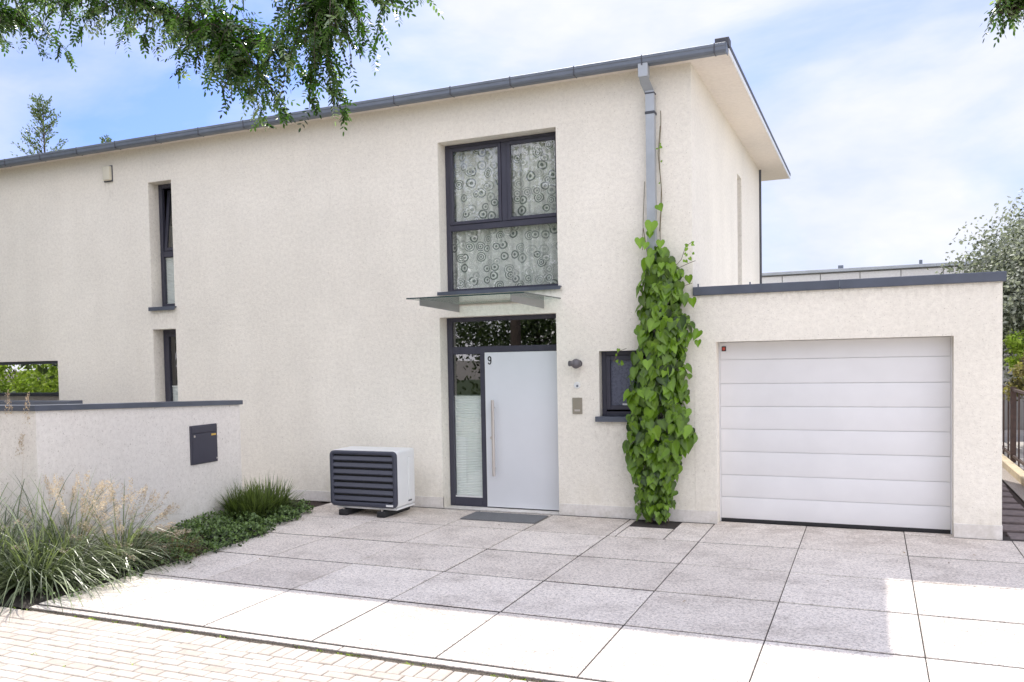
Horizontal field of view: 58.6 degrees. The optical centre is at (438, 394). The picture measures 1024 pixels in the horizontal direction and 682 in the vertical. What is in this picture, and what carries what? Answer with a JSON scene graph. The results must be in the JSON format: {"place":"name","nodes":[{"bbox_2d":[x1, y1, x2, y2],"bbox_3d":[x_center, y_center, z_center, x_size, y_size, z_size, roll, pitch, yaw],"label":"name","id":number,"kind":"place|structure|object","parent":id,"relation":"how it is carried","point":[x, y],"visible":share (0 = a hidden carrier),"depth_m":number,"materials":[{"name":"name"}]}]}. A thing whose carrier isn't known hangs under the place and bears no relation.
{"place":"outdoors","nodes":[
{"label":"outdoors","id":0,"kind":"place"},
{"bbox_2d":[0,501,325,603],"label":"garden soil","id":1,"kind":"structure","parent":0,"point":[314,503],"depth_m":9.04,"materials":[{"name":"brown soil"}]},
{"bbox_2d":[4,390,29,559],"bbox_3d":[-4.264,0.844,8.733,0.719,1.775,0.315,-2,2,-16],"label":"seed stalk","id":2,"kind":"object","parent":1,"relation":"on","point":[21,438],"visible":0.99,"depth_m":8.81,"materials":[{"name":"beige plant"}]},
{"bbox_2d":[0,466,180,620],"bbox_3d":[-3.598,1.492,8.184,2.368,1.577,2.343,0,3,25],"label":"ornamental grass","id":3,"kind":"object","parent":1,"relation":"on","point":[30,577],"depth_m":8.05,"materials":[{"name":"green plant"}]},
{"bbox_2d":[1,470,191,560],"bbox_3d":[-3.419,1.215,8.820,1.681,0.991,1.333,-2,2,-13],"label":"plume grass","id":4,"kind":"object","parent":1,"relation":"on","point":[102,487],"depth_m":8.87,"materials":[{"name":"beige plant"}]},
{"bbox_2d":[48,475,206,580],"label":"ornamental grass","id":5,"kind":"object","parent":1,"relation":"on","point":[131,540],"depth_m":8.89,"materials":[{"name":"green plant"}]},
{"bbox_2d":[0,498,314,599],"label":"ground cover","id":6,"kind":"object","parent":1,"relation":"on","point":[196,524],"visible":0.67,"depth_m":10.14,"materials":[{"name":"green plant"}]},
{"bbox_2d":[209,470,311,522],"bbox_3d":[-2.329,1.285,11.564,1.177,0.581,1.603,0,3,25],"label":"sedge clump","id":7,"kind":"object","parent":1,"relation":"on","point":[259,501],"visible":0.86,"depth_m":11.40,"materials":[{"name":"green plant"}]},
{"bbox_2d":[136,528,208,564],"bbox_3d":[-2.803,1.554,9.356,0.971,0.341,0.953,0,3,25],"label":"plant","id":8,"kind":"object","parent":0,"point":[172,540],"depth_m":9.30,"materials":[{"name":"green plant"}]},
{"bbox_2d":[0,607,529,681],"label":"street","id":9,"kind":"structure","parent":0,"point":[85,650],"depth_m":6.14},
{"bbox_2d":[13,607,540,681],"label":"weeds","id":10,"kind":"object","parent":9,"relation":"on","point":[524,679],"visible":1,"depth_m":6.32,"materials":[{"name":"green plant"}]},
{"bbox_2d":[0,479,1023,610],"bbox_3d":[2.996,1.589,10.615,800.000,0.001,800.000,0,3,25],"label":"ground","id":11,"kind":"structure","parent":0,"point":[329,502],"depth_m":12.71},
{"bbox_2d":[0,400,82,404],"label":"garden wall","id":12,"kind":"structure","parent":11,"relation":"on","point":[31,402],"depth_m":13.15,"materials":[{"name":"paint"}]},
{"bbox_2d":[0,400,242,555],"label":"boundary wall","id":13,"kind":"structure","parent":11,"relation":"on","point":[186,455],"depth_m":9.92,"materials":[{"name":"paint"}]},
{"bbox_2d":[0,0,443,135],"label":"locust tree","id":14,"kind":"object","parent":11,"relation":"on","point":[323,24],"visible":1,"depth_m":6.19,"materials":[{"name":"green leaf"},{"name":"grey brown bark"}]},
{"bbox_2d":[980,0,1023,46],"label":"locust tree","id":15,"kind":"object","parent":11,"relation":"on","point":[1012,9],"visible":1,"depth_m":4.01,"materials":[{"name":"green plant"}]},
{"bbox_2d":[1002,328,1023,377],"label":"garden bush","id":16,"kind":"object","parent":11,"relation":"on","point":[1017,345],"visible":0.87,"depth_m":16.18,"materials":[{"name":"green plant"}]},
{"bbox_2d":[1002,353,1023,401],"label":"rose bush","id":17,"kind":"object","parent":11,"relation":"on","point":[1018,382],"visible":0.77,"depth_m":15.07,"materials":[{"name":"green plant"}]},
{"bbox_2d":[1002,454,1023,485],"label":"garden kerb","id":18,"kind":"structure","parent":11,"relation":"on","point":[1014,470],"depth_m":14.04,"materials":[{"name":"stone"}]},
{"bbox_2d":[1002,385,1023,466],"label":"railing fence","id":19,"kind":"object","parent":18,"relation":"on","point":[1014,391],"visible":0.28,"depth_m":14.99,"materials":[{"name":"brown metal"}]},
{"bbox_2d":[0,0,1023,272],"label":"sky","id":20,"kind":"structure","parent":0,"point":[894,124],"materials":[{"name":"blue"}]},
{"bbox_2d":[0,502,1023,681],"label":"driveway","id":21,"kind":"structure","parent":0,"point":[863,571],"depth_m":7.46,"materials":[{"name":"concrete"}]},
{"bbox_2d":[330,446,414,517],"bbox_3d":[-0.784,1.111,11.898,0.972,0.835,0.908,0,3,25],"label":"heat pump","id":22,"kind":"object","parent":21,"relation":"on","point":[382,479],"visible":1,"depth_m":11.54,"materials":[{"name":"white metal"}]},
{"bbox_2d":[0,36,790,523],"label":"house","id":23,"kind":"structure","parent":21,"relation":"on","point":[298,294],"depth_m":12.29,"materials":[{"name":"paint"}]},
{"bbox_2d":[0,361,58,399],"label":"window","id":24,"kind":"structure","parent":23,"relation":"in","point":[40,378],"depth_m":15.34,"materials":[{"name":"glass"}]},
{"bbox_2d":[148,183,176,310],"bbox_3d":[-4.161,-2.269,14.021,0.511,1.963,0.455,0,3,25],"label":"window","id":25,"kind":"structure","parent":23,"relation":"in","point":[166,232],"depth_m":14.15,"materials":[{"name":"paint"}]},
{"bbox_2d":[163,329,177,401],"bbox_3d":[-4.082,-0.202,14.175,0.451,1.616,0.080,0,3,25],"label":"window","id":26,"kind":"structure","parent":23,"relation":"in","point":[171,392],"depth_m":14.20,"materials":[{"name":"paint"}]},
{"bbox_2d":[437,132,561,295],"bbox_3d":[0.783,-2.285,11.606,1.674,1.980,0.340,0,3,25],"label":"window","id":27,"kind":"structure","parent":23,"relation":"in","point":[506,219],"depth_m":11.69,"materials":[{"name":"paint"}]},
{"bbox_2d":[453,140,557,288],"bbox_3d":[0.866,-2.392,11.799,1.803,2.030,0.068,0,3,25],"label":"curtain","id":28,"kind":"object","parent":23,"relation":"attached to","point":[513,256],"visible":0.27,"depth_m":11.82,"materials":[{"name":"white fabric"}]},
{"bbox_2d":[485,351,558,509],"bbox_3d":[1.074,0.465,11.665,1.031,2.023,0.136,0,3,25],"label":"front door","id":29,"kind":"structure","parent":23,"relation":"in","point":[521,401],"depth_m":11.68,"materials":[{"name":"grey paint"}]},
{"bbox_2d":[595,351,661,421],"bbox_3d":[2.289,-0.098,10.933,0.789,0.852,0.230,0,3,25],"label":"window","id":30,"kind":"structure","parent":23,"relation":"in","point":[615,381],"depth_m":11.06,"materials":[{"name":"paint"}]},
{"bbox_2d":[460,511,547,523],"bbox_3d":[0.805,1.513,11.173,0.965,0.018,0.510,0,3,25],"label":"doormat","id":31,"kind":"object","parent":21,"relation":"on","point":[506,517],"visible":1,"depth_m":11.12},
{"bbox_2d":[693,271,1006,539],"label":"garage","id":32,"kind":"structure","parent":21,"relation":"on","point":[869,403],"depth_m":9.96,"materials":[{"name":"paint"}]},
{"bbox_2d":[719,336,951,533],"bbox_3d":[4.366,0.437,10.148,2.379,2.099,0.058,0,3,25],"label":"garage door","id":33,"kind":"structure","parent":32,"relation":"in","point":[839,433],"depth_m":10.09,"materials":[{"name":"white paint"}]},
{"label":"plant pit soil","id":34,"kind":"structure","parent":21,"relation":"in","visible":0},
{"bbox_2d":[614,130,702,524],"bbox_3d":[2.502,-0.792,10.476,1.038,4.630,0.432,0,3,25],"label":"climbing plant","id":35,"kind":"object","parent":34,"relation":"on","point":[658,373],"visible":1,"depth_m":10.43,"materials":[{"name":"green plant"}]},
{"bbox_2d":[1002,481,1023,539],"bbox_3d":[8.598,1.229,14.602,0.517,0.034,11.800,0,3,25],"label":"side path","id":36,"kind":"structure","parent":0,"point":[1013,518],"depth_m":10.60,"materials":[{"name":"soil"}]},
{"bbox_2d":[1002,430,1023,470],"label":"neighbour paving","id":37,"kind":"structure","parent":0,"point":[1021,446],"depth_m":18.03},
{"bbox_2d":[1002,467,1023,500],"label":"gravel strip","id":38,"kind":"object","parent":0,"point":[1013,483],"depth_m":13.14,"materials":[{"name":"beige gravel"}]},
{"label":"lawn","id":39,"kind":"structure","parent":0,"visible":0},
{"bbox_2d":[10,93,67,156],"bbox_3d":[-13.397,-4.651,31.498,3.975,11.307,3.877,-1,2,-1],"label":"larch tree","id":40,"kind":"object","parent":39,"relation":"on","point":[38,112],"visible":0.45,"depth_m":31.20,"materials":[{"name":"green plant"}]},
{"bbox_2d":[99,134,111,142],"bbox_3d":[-10.856,-3.843,30.327,1.822,9.676,1.931,0,3,25],"label":"larch tree","id":41,"kind":"object","parent":39,"relation":"on","point":[104,141],"visible":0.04,"depth_m":30.21,"materials":[{"name":"green plant"}]},
{"bbox_2d":[762,260,1023,429],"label":"building","id":42,"kind":"structure","parent":39,"relation":"on","point":[841,272],"depth_m":22.19,"materials":[{"name":"grey paint"}]},
{"bbox_2d":[927,188,1023,401],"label":"willow tree","id":43,"kind":"object","parent":39,"relation":"on","point":[1007,254],"visible":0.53,"depth_m":16.79,"materials":[{"name":"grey plant"}]}
]}

